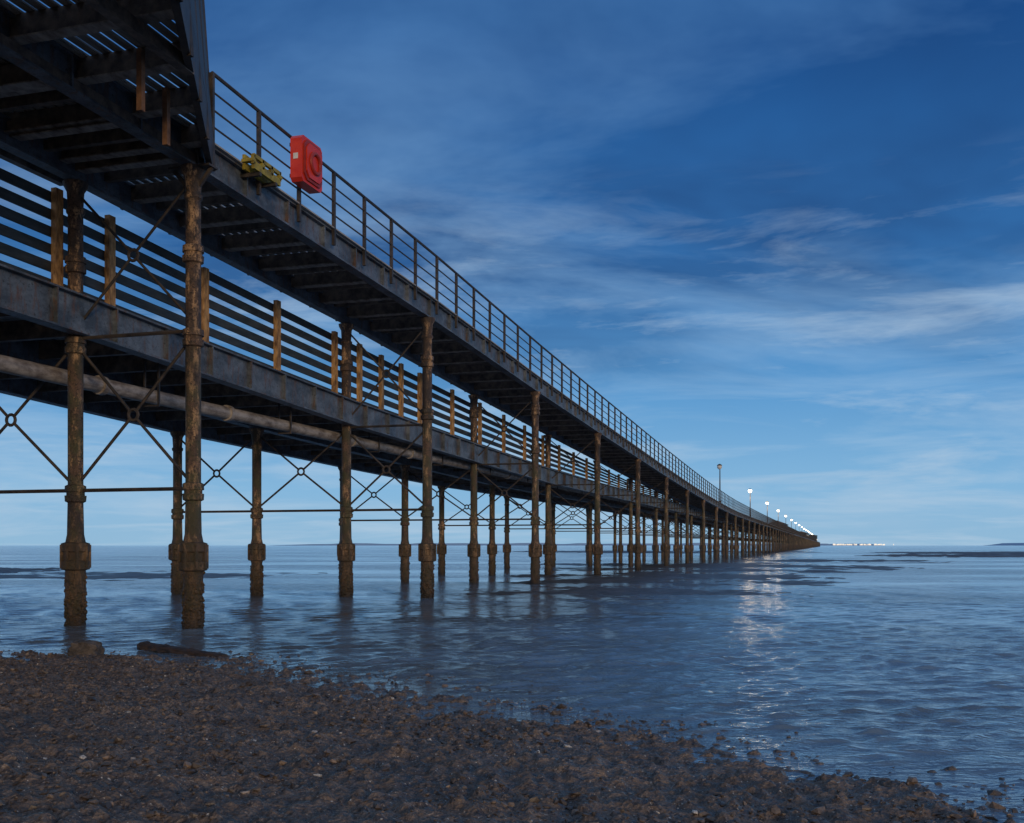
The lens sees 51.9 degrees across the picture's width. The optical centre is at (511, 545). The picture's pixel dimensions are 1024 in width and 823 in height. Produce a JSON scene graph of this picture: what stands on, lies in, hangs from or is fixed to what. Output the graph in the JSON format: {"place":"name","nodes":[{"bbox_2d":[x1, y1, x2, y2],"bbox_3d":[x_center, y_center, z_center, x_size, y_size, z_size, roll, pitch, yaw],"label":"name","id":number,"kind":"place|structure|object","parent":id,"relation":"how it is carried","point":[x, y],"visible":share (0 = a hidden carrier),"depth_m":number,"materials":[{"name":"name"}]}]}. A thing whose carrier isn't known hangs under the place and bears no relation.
{"place":"outdoors","nodes":[
{"label":"outdoors","id":0,"kind":"place"},
{"bbox_2d":[120,179,760,520],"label":"pier railing","id":1,"kind":"object","parent":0,"point":[335,320],"visible":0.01,"depth_m":23.99,"materials":[{"name":"metal"}]},
{"bbox_2d":[0,649,1023,822],"bbox_3d":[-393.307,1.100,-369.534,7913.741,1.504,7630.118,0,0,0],"label":"beach ground","id":2,"kind":"structure","parent":0,"point":[584,770],"depth_m":5.51,"materials":[{"name":"gravel"}]},
{"bbox_2d":[67,639,104,655],"bbox_3d":[-4.850,1.199,12.007,0.368,0.238,0.307,6,-1,-6],"label":"rock","id":3,"kind":"object","parent":2,"relation":"on","point":[81,646],"visible":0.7,"depth_m":11.88,"materials":[{"name":"stone"}]},
{"bbox_2d":[137,641,227,656],"bbox_3d":[-3.814,1.202,12.147,1.526,0.111,0.166,0,0,36],"label":"driftwood plank","id":4,"kind":"object","parent":2,"relation":"on","point":[150,646],"visible":0.98,"depth_m":12.16,"materials":[{"name":"brown wood"}]},
{"bbox_2d":[0,0,819,628],"bbox_3d":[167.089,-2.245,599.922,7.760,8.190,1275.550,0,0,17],"label":"pier","id":5,"kind":"structure","parent":2,"relation":"on","point":[74,330],"depth_m":22.57,"materials":[{"name":"metal"}]},
{"bbox_2d":[0,0,217,186],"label":"pier platform","id":6,"kind":"structure","parent":5,"relation":"attached to","point":[154,54],"depth_m":13.09,"materials":[{"name":"wood"}]},
{"bbox_2d":[240,153,281,187],"bbox_3d":[-4.188,-6.083,17.188,0.480,0.310,0.925,0,0,17],"label":"yellow maintenance trestle","id":7,"kind":"object","parent":5,"relation":"attached to","point":[263,175],"visible":0.94,"depth_m":16.98,"materials":[{"name":"paint"}]},
{"bbox_2d":[289,135,321,193],"bbox_3d":[-3.603,-6.705,18.535,0.385,0.800,0.768,0,0,17],"label":"lifebuoy cabinet","id":8,"kind":"object","parent":5,"relation":"attached to","point":[305,174],"visible":1,"depth_m":18.27,"materials":[{"name":"red plastic"}]},
{"bbox_2d":[0,168,684,505],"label":"slatted fence","id":9,"kind":"object","parent":5,"relation":"on","point":[54,249],"visible":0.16,"depth_m":21.02,"materials":[{"name":"paint"}]},
{"bbox_2d":[0,354,777,534],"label":"service pipe","id":10,"kind":"object","parent":5,"relation":"hanging from","point":[97,384],"visible":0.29,"depth_m":20.82,"materials":[{"name":"metal"}]},
{"bbox_2d":[209,71,816,540],"bbox_3d":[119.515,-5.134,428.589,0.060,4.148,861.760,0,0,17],"label":"pier railing","id":11,"kind":"object","parent":5,"relation":"attached to","point":[705,485],"visible":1,"depth_m":26.45,"materials":[{"name":"grey metal"}]},
{"bbox_2d":[717,464,721,502],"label":"pier lamp","id":12,"kind":"object","parent":5,"relation":"on","point":[719,466],"visible":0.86,"depth_m":93.65,"materials":[{"name":"grey metal"}]},
{"bbox_2d":[0,545,1023,822],"bbox_3d":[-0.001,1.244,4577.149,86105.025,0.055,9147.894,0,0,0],"label":"sea water","id":13,"kind":"structure","parent":0,"point":[906,671],"depth_m":13.81,"materials":[{"name":"blue liquid"}]},
{"bbox_2d":[0,567,60,572],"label":"sandbar","id":14,"kind":"structure","parent":13,"relation":"on","point":[9,570],"depth_m":52.10,"materials":[{"name":"sand"}]},
{"bbox_2d":[0,571,318,580],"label":"sandbar","id":15,"kind":"structure","parent":13,"relation":"on","point":[107,575],"depth_m":42.31,"materials":[{"name":"sand"}]},
{"bbox_2d":[460,586,812,599],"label":"sandbar","id":16,"kind":"structure","parent":13,"relation":"on","point":[586,591],"depth_m":27.55,"materials":[{"name":"sand"}]},
{"bbox_2d":[497,550,825,553],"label":"sandbar","id":17,"kind":"structure","parent":13,"relation":"on","point":[672,552],"depth_m":188.68,"materials":[{"name":"sand"}]},
{"bbox_2d":[504,571,849,586],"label":"sandbar","id":18,"kind":"structure","parent":13,"relation":"on","point":[638,578],"depth_m":38.71,"materials":[{"name":"sand"}]},
{"bbox_2d":[540,563,923,572],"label":"sandbar","id":19,"kind":"structure","parent":13,"relation":"in","point":[741,567],"depth_m":59.22,"materials":[{"name":"sand"}]},
{"bbox_2d":[740,559,949,562],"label":"sandbar","id":20,"kind":"structure","parent":13,"relation":"on","point":[826,560],"depth_m":84.43,"materials":[{"name":"sand"}]},
{"bbox_2d":[860,554,1023,556],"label":"sandbar","id":21,"kind":"structure","parent":13,"relation":"in","point":[961,555],"depth_m":122.45,"materials":[{"name":"sand"}]},
{"bbox_2d":[874,551,1023,553],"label":"sandbar","id":22,"kind":"structure","parent":13,"relation":"on","point":[1006,552],"depth_m":157.77,"materials":[{"name":"sand"}]},
{"bbox_2d":[0,0,1023,544],"label":"sky","id":23,"kind":"structure","parent":0,"point":[783,240],"materials":[{"name":"blue"}]},
{"bbox_2d":[269,543,1023,545],"bbox_3d":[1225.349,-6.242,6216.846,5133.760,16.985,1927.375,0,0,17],"label":"distant shoreline","id":24,"kind":"structure","parent":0,"point":[617,544],"depth_m":6014.57,"materials":[{"name":"blue"}]}
]}

